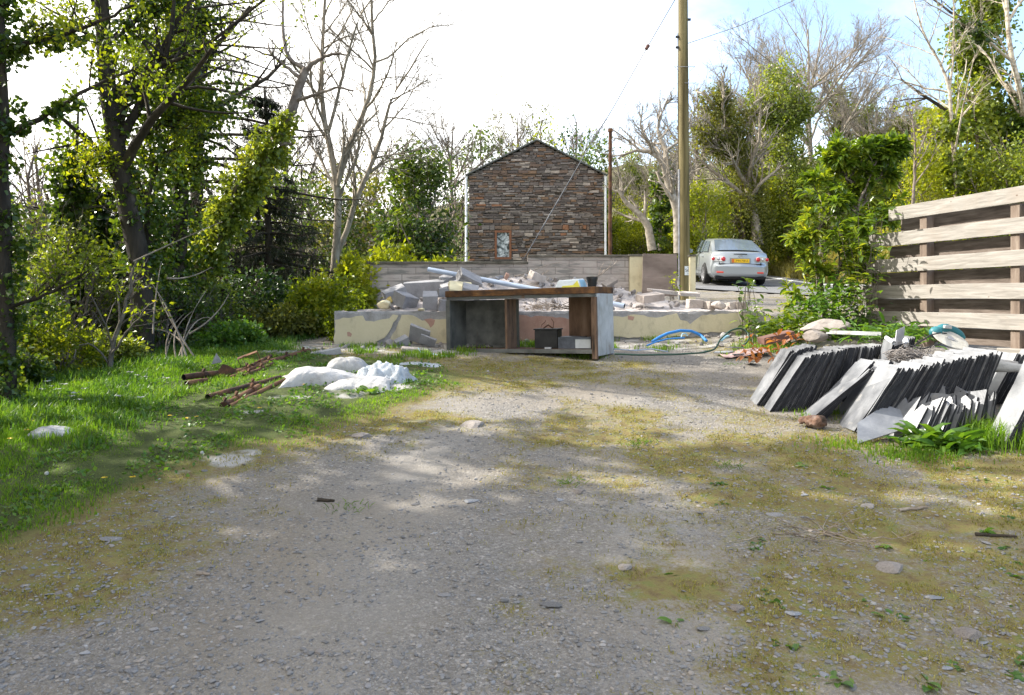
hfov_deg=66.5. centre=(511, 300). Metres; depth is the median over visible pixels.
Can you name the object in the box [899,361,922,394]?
roof slate
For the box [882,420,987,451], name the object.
dock plant
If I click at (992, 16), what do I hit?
ivied tree
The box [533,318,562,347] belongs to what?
black box
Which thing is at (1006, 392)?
roof slate
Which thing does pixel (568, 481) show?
grass tuft
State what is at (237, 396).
rusty tube
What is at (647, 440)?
grass tuft
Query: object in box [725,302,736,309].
rubble brick
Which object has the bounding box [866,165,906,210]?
hedge bush
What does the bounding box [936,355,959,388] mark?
roof slate
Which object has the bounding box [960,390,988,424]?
roof slate
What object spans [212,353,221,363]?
stone shard
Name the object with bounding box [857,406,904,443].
roof slate
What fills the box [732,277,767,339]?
leafy shoot
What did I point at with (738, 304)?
rubble brick
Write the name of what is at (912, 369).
roof slate
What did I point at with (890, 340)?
pipe end
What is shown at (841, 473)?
grass tuft
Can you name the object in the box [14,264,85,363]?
bush
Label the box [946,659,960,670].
weed rosette
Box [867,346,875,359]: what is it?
roof slate
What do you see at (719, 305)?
rubble lump
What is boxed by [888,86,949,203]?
sapling
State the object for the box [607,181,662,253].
hedge bush
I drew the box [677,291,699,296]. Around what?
rubble slab
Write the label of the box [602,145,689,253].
stump tree
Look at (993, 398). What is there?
roof slate
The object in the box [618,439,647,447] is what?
grass tuft
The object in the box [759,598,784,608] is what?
weed rosette
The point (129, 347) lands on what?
bush
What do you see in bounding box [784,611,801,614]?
loose stone
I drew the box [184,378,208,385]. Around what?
rusty tube
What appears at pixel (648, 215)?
hedge bush
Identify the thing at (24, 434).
grass
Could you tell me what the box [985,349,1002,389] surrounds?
roof slate
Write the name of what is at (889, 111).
bare tree
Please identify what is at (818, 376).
roof slate
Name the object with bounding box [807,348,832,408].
roof slate
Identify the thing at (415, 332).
slab fragment
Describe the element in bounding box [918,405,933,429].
roof slate
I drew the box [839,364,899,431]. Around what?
roof slate
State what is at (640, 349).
grey hose
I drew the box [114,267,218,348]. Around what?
bush
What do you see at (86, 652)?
loose stone
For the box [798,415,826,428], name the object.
brown rock
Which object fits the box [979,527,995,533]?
weed rosette
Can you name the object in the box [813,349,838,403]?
roof slate
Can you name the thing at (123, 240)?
thicket
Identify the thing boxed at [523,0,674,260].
stay wire
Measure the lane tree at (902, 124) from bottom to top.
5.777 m
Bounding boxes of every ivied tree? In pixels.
[0,0,186,403]
[12,0,335,354]
[16,0,330,341]
[440,121,509,260]
[496,108,568,150]
[550,114,591,160]
[571,127,626,215]
[677,63,787,250]
[730,50,827,260]
[882,0,1023,184]
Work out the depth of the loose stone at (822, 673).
2.57 m
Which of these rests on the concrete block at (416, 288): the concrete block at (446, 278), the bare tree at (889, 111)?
the concrete block at (446, 278)
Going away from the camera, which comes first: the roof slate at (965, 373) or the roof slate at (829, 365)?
the roof slate at (965, 373)
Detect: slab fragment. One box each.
[310,347,340,354]
[394,334,409,345]
[401,346,427,352]
[409,323,430,344]
[418,334,436,346]
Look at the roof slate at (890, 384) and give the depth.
5.45 m
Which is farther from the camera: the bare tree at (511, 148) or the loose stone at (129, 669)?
the bare tree at (511, 148)
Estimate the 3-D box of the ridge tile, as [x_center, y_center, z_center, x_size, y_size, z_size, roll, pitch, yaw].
[2.625,0.367,7.751,0.338,0.146,0.164,0,0,-6]
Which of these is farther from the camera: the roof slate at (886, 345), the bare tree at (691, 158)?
the bare tree at (691, 158)
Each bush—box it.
[10,184,121,339]
[13,198,128,358]
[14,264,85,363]
[17,310,115,375]
[17,343,60,386]
[66,276,164,346]
[69,324,153,363]
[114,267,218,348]
[153,274,252,340]
[188,314,271,348]
[214,249,301,322]
[234,297,324,338]
[270,267,373,337]
[319,244,389,308]
[322,303,357,340]
[347,234,426,287]
[418,147,485,260]
[422,249,469,260]
[603,205,644,254]
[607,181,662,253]
[612,212,671,254]
[624,196,672,252]
[640,210,707,271]
[663,173,728,268]
[665,172,739,281]
[696,176,751,239]
[702,160,785,262]
[733,165,799,269]
[762,162,830,263]
[776,127,913,318]
[777,144,870,240]
[807,159,891,218]
[854,127,973,272]
[866,164,928,212]
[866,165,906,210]
[889,139,965,270]
[932,152,1010,270]
[934,127,1023,268]
[958,121,1023,267]
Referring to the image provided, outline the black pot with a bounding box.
[586,277,597,286]
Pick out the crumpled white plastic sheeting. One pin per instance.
(393, 373)
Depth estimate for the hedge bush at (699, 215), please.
26.69 m
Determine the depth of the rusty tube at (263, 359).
8.08 m
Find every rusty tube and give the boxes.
[182,368,238,379]
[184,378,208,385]
[205,375,281,398]
[219,382,261,406]
[227,362,267,377]
[229,378,285,406]
[235,347,310,372]
[241,362,274,376]
[250,354,272,365]
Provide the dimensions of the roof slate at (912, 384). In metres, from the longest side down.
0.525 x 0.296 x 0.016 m
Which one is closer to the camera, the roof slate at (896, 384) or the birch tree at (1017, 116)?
the roof slate at (896, 384)
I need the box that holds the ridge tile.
[757,330,794,344]
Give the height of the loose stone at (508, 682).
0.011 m
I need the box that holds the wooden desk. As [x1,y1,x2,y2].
[445,286,613,358]
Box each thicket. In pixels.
[9,93,102,271]
[10,158,62,282]
[11,132,116,349]
[27,167,167,242]
[103,137,166,336]
[108,201,221,328]
[188,166,306,311]
[250,146,381,296]
[307,103,483,289]
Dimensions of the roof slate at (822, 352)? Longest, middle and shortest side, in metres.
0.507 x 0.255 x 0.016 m
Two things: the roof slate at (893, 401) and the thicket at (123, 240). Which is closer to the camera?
the roof slate at (893, 401)
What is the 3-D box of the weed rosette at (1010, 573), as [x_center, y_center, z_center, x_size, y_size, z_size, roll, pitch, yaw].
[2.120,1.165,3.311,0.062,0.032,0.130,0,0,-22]
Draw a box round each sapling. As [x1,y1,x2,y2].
[64,257,182,371]
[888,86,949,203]
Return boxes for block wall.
[367,255,629,308]
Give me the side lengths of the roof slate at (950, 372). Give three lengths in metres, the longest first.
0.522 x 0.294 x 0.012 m
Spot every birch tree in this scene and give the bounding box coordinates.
[860,0,998,198]
[916,0,1023,188]
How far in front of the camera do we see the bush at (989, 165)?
13.82 m
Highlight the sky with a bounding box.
[5,0,1023,235]
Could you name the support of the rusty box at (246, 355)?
on the ground at (394, 616)
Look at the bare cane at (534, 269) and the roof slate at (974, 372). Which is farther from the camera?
the bare cane at (534, 269)
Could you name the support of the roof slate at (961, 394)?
on the ground at (394, 616)
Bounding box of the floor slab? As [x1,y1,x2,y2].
[334,309,764,343]
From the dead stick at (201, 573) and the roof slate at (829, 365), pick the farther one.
the roof slate at (829, 365)
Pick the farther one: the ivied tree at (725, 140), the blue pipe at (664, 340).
the ivied tree at (725, 140)
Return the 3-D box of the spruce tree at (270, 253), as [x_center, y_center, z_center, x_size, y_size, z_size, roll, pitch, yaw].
[-4.156,-1.336,13.284,2.672,4.546,2.410,0,0,38]
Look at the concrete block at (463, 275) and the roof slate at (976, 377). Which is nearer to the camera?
the roof slate at (976, 377)
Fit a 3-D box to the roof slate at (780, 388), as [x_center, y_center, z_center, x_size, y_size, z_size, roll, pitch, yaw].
[2.138,0.649,6.143,0.013,0.506,0.257,33,2,4]
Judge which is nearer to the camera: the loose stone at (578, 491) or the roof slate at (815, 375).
the loose stone at (578, 491)
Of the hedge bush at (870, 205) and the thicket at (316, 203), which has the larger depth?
the hedge bush at (870, 205)
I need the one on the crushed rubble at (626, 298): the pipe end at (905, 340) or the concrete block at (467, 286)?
the concrete block at (467, 286)
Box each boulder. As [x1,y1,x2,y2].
[800,319,850,332]
[802,330,827,342]
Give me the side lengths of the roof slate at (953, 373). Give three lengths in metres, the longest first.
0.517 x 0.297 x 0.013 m
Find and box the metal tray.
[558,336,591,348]
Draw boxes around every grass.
[0,332,323,451]
[0,340,487,543]
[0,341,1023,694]
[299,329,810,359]
[764,405,1023,471]
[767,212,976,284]
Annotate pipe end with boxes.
[884,336,895,344]
[903,338,908,346]
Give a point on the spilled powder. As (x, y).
(430, 364)
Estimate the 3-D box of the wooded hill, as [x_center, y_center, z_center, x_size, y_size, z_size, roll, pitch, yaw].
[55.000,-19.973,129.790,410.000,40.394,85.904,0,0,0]
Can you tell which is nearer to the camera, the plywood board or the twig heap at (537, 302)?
the twig heap at (537, 302)
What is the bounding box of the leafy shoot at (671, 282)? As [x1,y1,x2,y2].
[665,271,682,300]
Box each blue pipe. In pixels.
[646,337,684,345]
[651,329,707,341]
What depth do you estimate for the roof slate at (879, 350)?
6.91 m
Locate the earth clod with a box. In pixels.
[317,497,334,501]
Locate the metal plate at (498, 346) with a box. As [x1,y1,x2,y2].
[493,345,504,347]
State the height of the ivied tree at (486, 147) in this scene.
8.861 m
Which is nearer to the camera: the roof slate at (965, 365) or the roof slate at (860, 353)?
the roof slate at (965, 365)
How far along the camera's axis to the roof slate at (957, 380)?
5.57 m
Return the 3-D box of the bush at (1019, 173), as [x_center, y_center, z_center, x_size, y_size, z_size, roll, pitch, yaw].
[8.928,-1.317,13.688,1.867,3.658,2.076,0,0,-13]
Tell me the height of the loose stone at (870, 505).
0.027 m
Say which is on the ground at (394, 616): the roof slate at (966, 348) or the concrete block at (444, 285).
the roof slate at (966, 348)
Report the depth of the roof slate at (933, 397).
5.37 m
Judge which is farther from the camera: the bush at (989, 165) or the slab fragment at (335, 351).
the bush at (989, 165)
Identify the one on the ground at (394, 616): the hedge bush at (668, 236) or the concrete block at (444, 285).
the hedge bush at (668, 236)
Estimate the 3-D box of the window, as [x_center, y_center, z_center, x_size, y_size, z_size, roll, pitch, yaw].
[-0.342,-2.106,29.992,0.801,1.177,0.155,0,0,0]
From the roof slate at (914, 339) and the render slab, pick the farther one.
the render slab
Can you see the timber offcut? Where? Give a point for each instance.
(1013, 350)
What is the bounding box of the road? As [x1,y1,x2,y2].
[677,272,912,298]
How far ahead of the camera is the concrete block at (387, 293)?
10.62 m
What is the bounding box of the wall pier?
[628,254,642,293]
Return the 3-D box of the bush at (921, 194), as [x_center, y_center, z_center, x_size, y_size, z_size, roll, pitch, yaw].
[7.391,-1.512,14.610,2.400,3.469,1.881,0,0,0]
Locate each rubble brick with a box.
[686,299,703,307]
[701,301,714,309]
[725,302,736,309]
[736,302,746,308]
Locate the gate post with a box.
[688,254,696,298]
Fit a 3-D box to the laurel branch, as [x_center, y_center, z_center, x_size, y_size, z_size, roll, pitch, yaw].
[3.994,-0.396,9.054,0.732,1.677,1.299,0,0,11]
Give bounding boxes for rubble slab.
[527,270,545,282]
[601,277,617,286]
[636,292,664,303]
[647,288,677,294]
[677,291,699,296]
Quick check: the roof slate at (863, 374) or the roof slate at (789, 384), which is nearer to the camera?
the roof slate at (863, 374)
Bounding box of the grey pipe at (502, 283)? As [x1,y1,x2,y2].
[427,267,624,308]
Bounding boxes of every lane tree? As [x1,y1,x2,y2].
[597,93,672,226]
[621,130,701,212]
[646,104,713,187]
[669,37,768,227]
[726,17,819,236]
[784,33,905,195]
[827,55,928,160]
[844,83,931,204]
[884,55,969,197]
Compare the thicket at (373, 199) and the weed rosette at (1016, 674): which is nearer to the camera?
the weed rosette at (1016, 674)
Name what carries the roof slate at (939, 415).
on the roof slate
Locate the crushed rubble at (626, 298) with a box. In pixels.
[376,277,718,310]
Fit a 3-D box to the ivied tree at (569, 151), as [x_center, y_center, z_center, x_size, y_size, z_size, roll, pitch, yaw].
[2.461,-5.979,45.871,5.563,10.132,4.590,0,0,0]
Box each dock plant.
[330,385,395,394]
[827,334,844,340]
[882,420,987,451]
[889,435,931,448]
[908,427,996,455]
[911,444,981,454]
[936,427,1000,450]
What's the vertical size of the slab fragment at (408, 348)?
0.100 m
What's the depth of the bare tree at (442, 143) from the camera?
36.73 m
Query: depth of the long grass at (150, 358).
6.50 m
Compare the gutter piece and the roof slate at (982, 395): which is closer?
the roof slate at (982, 395)
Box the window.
[493,230,513,260]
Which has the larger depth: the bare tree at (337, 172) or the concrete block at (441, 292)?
the bare tree at (337, 172)
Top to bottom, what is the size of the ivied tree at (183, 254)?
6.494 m
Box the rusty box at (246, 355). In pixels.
[237,350,261,366]
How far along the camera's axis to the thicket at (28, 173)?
14.51 m
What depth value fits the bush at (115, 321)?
10.16 m
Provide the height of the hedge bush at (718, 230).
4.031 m
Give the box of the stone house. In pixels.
[465,139,607,260]
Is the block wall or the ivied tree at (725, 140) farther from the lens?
the ivied tree at (725, 140)
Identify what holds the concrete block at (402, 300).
on the crushed rubble at (626, 298)
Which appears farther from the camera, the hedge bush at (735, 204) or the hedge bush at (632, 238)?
the hedge bush at (632, 238)
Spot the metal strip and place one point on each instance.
(855, 332)
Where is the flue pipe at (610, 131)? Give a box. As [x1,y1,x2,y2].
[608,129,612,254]
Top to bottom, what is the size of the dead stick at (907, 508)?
0.024 m
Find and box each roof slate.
[750,353,793,404]
[751,349,791,404]
[760,352,796,405]
[764,355,805,411]
[767,348,793,393]
[768,349,798,397]
[772,355,806,410]
[774,354,811,410]
[775,355,808,408]
[777,356,813,410]
[781,353,812,410]
[782,353,814,410]
[784,352,805,409]
[786,351,817,410]
[788,353,819,409]
[789,354,822,410]
[793,353,825,409]
[796,350,824,409]
[799,350,828,409]
[799,353,827,407]
[801,344,811,351]
[802,350,830,408]
[803,366,825,409]
[803,371,870,414]
[804,350,832,409]
[806,351,833,407]
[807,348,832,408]
[810,350,837,405]
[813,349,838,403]
[818,351,841,398]
[821,369,870,414]
[822,348,844,395]
[822,370,873,415]
[824,362,872,416]
[826,358,874,418]
[827,349,845,391]
[830,346,846,388]
[834,347,845,384]
[837,345,849,381]
[838,360,889,413]
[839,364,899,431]
[841,345,858,401]
[841,346,852,377]
[845,346,854,371]
[845,346,859,398]
[850,345,863,360]
[856,367,898,431]
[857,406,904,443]
[862,347,866,358]
[865,347,871,359]
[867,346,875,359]
[869,343,879,358]
[871,343,881,358]
[871,364,901,413]
[872,359,893,363]
[873,364,904,411]
[877,369,904,409]
[878,340,893,359]
[881,371,905,407]
[882,364,910,407]
[884,384,900,407]
[886,369,911,407]
[888,396,928,439]
[890,370,913,405]
[891,364,913,406]
[892,368,917,407]
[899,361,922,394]
[899,366,924,403]
[905,336,915,349]
[906,361,927,399]
[907,362,931,402]
[911,359,934,397]
[912,397,944,425]
[913,367,931,397]
[915,359,937,396]
[916,366,935,397]
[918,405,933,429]
[919,393,945,426]
[920,362,939,395]
[920,401,944,425]
[921,362,937,395]
[921,365,943,400]
[922,356,945,364]
[928,393,959,428]
[929,364,945,392]
[931,363,947,392]
[931,393,959,410]
[932,355,954,392]
[934,351,954,354]
[934,361,949,391]
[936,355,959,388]
[937,401,951,424]
[939,354,962,391]
[939,385,970,412]
[940,408,951,433]
[943,359,957,386]
[944,400,957,431]
[946,354,969,392]
[946,362,959,387]
[947,363,964,393]
[948,353,971,358]
[948,358,965,394]
[949,391,978,413]
[950,359,969,393]
[952,395,967,425]
[953,411,962,427]
[954,386,987,421]
[955,353,979,390]
[957,354,977,389]
[958,359,971,387]
[958,405,965,426]
[960,352,984,390]
[960,358,973,388]
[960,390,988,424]
[963,347,978,349]
[964,400,972,424]
[966,354,981,390]
[967,350,990,387]
[967,352,985,390]
[969,401,979,426]
[971,350,992,390]
[972,355,990,390]
[974,349,997,353]
[980,356,993,389]
[982,353,997,389]
[983,355,997,389]
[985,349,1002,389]
[986,399,991,424]
[988,352,1017,396]
[988,391,997,430]
[993,364,1023,449]
[996,354,1020,403]
[997,354,1023,403]
[998,359,1023,403]
[1007,415,1023,448]
[1013,423,1023,447]
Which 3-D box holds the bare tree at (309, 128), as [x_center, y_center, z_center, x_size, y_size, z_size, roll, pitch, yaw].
[-9.746,-5.076,34.191,4.758,11.088,4.649,0,0,0]
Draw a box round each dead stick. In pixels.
[196,571,210,575]
[898,506,927,511]
[975,532,1016,537]
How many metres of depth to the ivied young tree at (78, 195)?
9.89 m
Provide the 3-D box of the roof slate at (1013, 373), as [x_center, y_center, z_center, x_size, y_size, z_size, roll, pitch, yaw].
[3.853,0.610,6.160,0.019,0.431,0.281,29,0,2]
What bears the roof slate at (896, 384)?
on the roof slate at (889, 389)
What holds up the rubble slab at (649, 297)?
on the crushed rubble at (626, 298)
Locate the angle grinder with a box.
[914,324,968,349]
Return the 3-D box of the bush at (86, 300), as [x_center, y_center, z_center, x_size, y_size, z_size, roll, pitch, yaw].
[-5.450,-0.115,9.601,1.661,2.334,1.523,0,0,0]
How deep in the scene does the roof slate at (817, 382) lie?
6.07 m
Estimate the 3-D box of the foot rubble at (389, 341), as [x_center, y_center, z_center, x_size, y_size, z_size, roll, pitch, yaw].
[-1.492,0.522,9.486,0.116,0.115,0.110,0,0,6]
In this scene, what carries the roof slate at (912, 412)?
on the ground at (394, 616)
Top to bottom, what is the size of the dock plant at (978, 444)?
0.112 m
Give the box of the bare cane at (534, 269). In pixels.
[515,263,555,276]
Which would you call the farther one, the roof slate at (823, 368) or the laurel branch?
the laurel branch
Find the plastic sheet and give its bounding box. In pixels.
[718,347,771,357]
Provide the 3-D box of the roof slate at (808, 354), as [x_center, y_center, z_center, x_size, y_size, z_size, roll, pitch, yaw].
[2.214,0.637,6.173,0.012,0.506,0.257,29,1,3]
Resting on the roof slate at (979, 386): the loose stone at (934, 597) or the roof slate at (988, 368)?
the roof slate at (988, 368)
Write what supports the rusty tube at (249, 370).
on the ground at (394, 616)
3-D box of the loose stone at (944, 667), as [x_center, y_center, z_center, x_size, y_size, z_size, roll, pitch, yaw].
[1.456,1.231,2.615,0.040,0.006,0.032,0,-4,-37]
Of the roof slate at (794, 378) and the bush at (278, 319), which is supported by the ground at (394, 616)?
the bush at (278, 319)
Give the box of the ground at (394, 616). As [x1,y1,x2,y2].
[0,210,1023,694]
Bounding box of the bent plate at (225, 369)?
[218,364,235,375]
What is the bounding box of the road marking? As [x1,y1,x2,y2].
[766,276,832,284]
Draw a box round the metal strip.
[826,330,880,335]
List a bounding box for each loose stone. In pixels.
[79,650,90,653]
[99,536,123,540]
[124,667,137,671]
[166,676,178,685]
[190,673,200,678]
[218,635,225,640]
[315,648,323,653]
[351,432,371,437]
[438,593,450,596]
[461,420,483,427]
[464,499,478,502]
[504,680,513,685]
[539,602,561,606]
[572,489,584,493]
[618,564,631,570]
[696,626,709,629]
[730,604,744,611]
[766,512,783,516]
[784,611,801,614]
[819,671,828,676]
[849,684,856,690]
[860,503,873,508]
[875,561,902,573]
[927,595,943,598]
[942,665,952,669]
[953,627,981,640]
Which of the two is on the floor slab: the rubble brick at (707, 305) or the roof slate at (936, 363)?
the rubble brick at (707, 305)
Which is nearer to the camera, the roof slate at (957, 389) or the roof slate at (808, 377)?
the roof slate at (957, 389)
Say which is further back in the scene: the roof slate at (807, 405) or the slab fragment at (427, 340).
the slab fragment at (427, 340)
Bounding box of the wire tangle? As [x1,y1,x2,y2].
[883,342,935,362]
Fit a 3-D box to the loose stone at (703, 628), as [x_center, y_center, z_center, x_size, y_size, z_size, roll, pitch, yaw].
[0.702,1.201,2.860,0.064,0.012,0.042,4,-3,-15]
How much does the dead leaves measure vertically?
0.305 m
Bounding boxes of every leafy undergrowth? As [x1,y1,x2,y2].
[776,271,906,339]
[820,311,946,352]
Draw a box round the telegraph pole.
[674,0,694,299]
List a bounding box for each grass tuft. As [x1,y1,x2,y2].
[323,499,374,513]
[538,474,593,487]
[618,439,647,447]
[632,437,663,444]
[714,460,744,468]
[825,466,862,477]
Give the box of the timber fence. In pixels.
[852,185,1023,348]
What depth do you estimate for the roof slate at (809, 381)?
6.06 m
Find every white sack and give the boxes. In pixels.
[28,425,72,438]
[279,366,356,387]
[324,376,391,390]
[326,356,367,372]
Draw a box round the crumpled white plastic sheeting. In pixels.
[356,360,416,383]
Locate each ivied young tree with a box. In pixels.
[10,68,116,337]
[77,176,128,329]
[934,54,1010,193]
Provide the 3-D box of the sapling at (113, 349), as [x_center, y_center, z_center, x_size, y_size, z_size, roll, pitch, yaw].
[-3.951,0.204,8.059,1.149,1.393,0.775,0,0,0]
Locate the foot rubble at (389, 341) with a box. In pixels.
[384,339,393,345]
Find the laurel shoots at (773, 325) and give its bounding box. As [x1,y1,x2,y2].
[729,293,851,345]
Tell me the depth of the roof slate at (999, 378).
6.08 m
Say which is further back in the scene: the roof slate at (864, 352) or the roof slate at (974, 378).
the roof slate at (864, 352)
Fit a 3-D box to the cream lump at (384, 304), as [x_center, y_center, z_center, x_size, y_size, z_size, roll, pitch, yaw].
[-1.667,0.055,10.146,0.175,0.126,0.194,0,0,0]
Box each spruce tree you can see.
[13,0,369,334]
[219,88,335,311]
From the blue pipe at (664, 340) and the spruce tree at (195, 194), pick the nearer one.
the blue pipe at (664, 340)
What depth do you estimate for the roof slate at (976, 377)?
5.60 m
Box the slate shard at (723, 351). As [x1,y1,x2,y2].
[713,351,734,352]
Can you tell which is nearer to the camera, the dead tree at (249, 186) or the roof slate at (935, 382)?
the roof slate at (935, 382)
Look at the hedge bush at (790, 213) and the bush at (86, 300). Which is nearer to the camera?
the bush at (86, 300)
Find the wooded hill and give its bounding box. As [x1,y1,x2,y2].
[163,150,1021,266]
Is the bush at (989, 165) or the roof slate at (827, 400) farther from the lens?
the bush at (989, 165)
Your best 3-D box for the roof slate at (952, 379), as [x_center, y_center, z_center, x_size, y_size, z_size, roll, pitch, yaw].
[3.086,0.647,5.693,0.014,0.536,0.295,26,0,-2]
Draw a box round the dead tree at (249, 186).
[185,0,356,335]
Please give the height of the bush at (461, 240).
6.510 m
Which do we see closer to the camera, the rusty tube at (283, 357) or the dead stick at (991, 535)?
the dead stick at (991, 535)
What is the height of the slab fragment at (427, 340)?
0.172 m
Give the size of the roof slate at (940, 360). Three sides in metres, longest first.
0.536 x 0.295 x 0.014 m
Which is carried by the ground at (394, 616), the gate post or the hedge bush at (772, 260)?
the hedge bush at (772, 260)
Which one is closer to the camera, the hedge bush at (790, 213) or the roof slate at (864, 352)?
the roof slate at (864, 352)
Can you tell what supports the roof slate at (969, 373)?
on the roof slate at (972, 359)
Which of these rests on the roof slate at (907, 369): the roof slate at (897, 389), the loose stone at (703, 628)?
the roof slate at (897, 389)
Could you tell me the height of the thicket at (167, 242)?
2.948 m
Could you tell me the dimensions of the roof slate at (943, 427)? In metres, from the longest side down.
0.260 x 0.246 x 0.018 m
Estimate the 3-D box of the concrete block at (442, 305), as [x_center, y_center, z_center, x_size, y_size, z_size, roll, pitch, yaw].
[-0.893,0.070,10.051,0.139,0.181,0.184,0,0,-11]
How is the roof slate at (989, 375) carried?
on the roof slate at (994, 355)
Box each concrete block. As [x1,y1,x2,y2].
[381,283,406,299]
[392,290,418,308]
[403,279,443,298]
[422,291,437,310]
[437,299,445,310]
[438,287,447,297]
[439,275,455,282]
[440,280,455,290]
[456,267,481,288]
[462,282,478,290]
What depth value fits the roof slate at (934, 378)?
5.51 m
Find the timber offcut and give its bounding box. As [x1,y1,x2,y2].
[997,348,1023,352]
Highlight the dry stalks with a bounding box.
[732,509,914,548]
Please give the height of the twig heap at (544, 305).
0.411 m
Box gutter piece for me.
[996,359,1021,371]
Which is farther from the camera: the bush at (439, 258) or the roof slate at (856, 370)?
the bush at (439, 258)
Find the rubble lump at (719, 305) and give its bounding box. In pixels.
[711,301,725,309]
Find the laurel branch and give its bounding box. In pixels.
[821,196,901,336]
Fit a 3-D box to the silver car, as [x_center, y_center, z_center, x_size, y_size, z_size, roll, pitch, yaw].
[7.018,-1.293,25.845,2.263,1.623,4.701,0,0,0]
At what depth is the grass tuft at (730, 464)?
4.74 m
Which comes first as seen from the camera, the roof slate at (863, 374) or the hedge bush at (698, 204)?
the roof slate at (863, 374)
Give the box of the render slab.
[448,281,471,290]
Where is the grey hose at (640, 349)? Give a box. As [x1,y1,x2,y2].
[613,348,667,351]
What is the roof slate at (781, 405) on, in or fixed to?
on the ground at (394, 616)
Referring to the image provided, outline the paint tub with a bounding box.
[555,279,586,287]
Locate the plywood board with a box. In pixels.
[642,254,677,296]
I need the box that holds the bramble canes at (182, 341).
[133,221,230,358]
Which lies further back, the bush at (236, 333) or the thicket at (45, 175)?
the thicket at (45, 175)
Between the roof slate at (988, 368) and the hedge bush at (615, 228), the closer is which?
the roof slate at (988, 368)
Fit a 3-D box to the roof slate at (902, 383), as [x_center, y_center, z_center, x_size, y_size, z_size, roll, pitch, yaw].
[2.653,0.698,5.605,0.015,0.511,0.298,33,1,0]
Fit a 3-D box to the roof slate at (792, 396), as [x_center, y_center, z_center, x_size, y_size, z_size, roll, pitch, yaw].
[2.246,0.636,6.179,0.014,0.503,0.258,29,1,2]
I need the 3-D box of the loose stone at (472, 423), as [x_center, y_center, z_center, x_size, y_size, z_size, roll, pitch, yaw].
[-0.296,0.907,5.686,0.148,0.065,0.132,0,0,32]
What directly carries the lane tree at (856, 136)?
on the ground at (394, 616)
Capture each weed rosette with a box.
[657,616,683,628]
[710,481,728,484]
[748,541,761,549]
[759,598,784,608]
[772,639,801,650]
[812,670,853,687]
[871,609,910,621]
[875,544,891,548]
[916,674,940,691]
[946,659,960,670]
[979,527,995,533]
[999,567,1023,576]
[1005,670,1023,680]
[1014,655,1023,668]
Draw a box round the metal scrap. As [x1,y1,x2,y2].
[894,326,904,345]
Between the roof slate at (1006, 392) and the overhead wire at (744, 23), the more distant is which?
the overhead wire at (744, 23)
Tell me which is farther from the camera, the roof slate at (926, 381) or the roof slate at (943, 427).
the roof slate at (926, 381)
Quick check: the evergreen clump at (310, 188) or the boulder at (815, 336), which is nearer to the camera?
the boulder at (815, 336)
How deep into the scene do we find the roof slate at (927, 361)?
5.62 m
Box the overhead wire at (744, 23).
[688,0,793,43]
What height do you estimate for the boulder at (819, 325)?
0.141 m
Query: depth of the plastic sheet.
8.37 m
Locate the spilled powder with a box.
[399,362,440,366]
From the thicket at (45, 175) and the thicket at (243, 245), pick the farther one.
the thicket at (243, 245)
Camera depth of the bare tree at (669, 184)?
25.92 m
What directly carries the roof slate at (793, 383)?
on the roof slate at (794, 378)
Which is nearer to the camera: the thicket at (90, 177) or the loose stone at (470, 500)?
the loose stone at (470, 500)
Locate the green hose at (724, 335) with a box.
[614,328,749,355]
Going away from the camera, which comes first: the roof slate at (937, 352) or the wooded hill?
the roof slate at (937, 352)
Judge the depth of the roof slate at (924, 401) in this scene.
5.32 m
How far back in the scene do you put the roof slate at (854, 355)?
6.26 m
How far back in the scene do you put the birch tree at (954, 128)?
13.98 m
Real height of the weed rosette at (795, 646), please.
0.033 m
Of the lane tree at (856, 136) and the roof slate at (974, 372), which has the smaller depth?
the roof slate at (974, 372)
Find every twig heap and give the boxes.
[521,298,547,310]
[531,300,561,310]
[534,300,568,309]
[544,298,568,309]
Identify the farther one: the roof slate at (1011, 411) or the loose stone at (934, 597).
the roof slate at (1011, 411)
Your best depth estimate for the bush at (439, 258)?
14.16 m
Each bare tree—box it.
[225,75,345,283]
[260,0,462,280]
[330,23,467,253]
[391,105,523,259]
[481,69,553,160]
[543,100,607,162]
[588,87,701,252]
[650,60,735,199]
[811,71,921,140]
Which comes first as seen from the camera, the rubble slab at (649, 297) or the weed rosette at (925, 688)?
the weed rosette at (925, 688)
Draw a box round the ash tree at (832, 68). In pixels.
[711,0,908,205]
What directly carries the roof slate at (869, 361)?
on the roof slate
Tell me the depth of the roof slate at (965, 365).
5.57 m
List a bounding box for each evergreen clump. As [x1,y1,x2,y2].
[252,163,387,300]
[295,162,416,289]
[364,134,481,260]
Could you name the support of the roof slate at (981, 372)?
on the ground at (394, 616)
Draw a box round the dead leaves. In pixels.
[736,329,806,362]
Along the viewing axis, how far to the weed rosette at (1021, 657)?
2.66 m
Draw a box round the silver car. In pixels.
[690,233,768,284]
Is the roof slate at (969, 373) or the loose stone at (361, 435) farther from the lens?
the roof slate at (969, 373)
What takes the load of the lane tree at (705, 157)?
on the ground at (394, 616)
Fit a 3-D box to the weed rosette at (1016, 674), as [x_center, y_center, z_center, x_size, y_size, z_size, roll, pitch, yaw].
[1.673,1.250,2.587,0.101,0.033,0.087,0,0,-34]
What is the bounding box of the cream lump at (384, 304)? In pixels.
[377,300,390,308]
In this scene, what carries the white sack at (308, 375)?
on the ground at (394, 616)

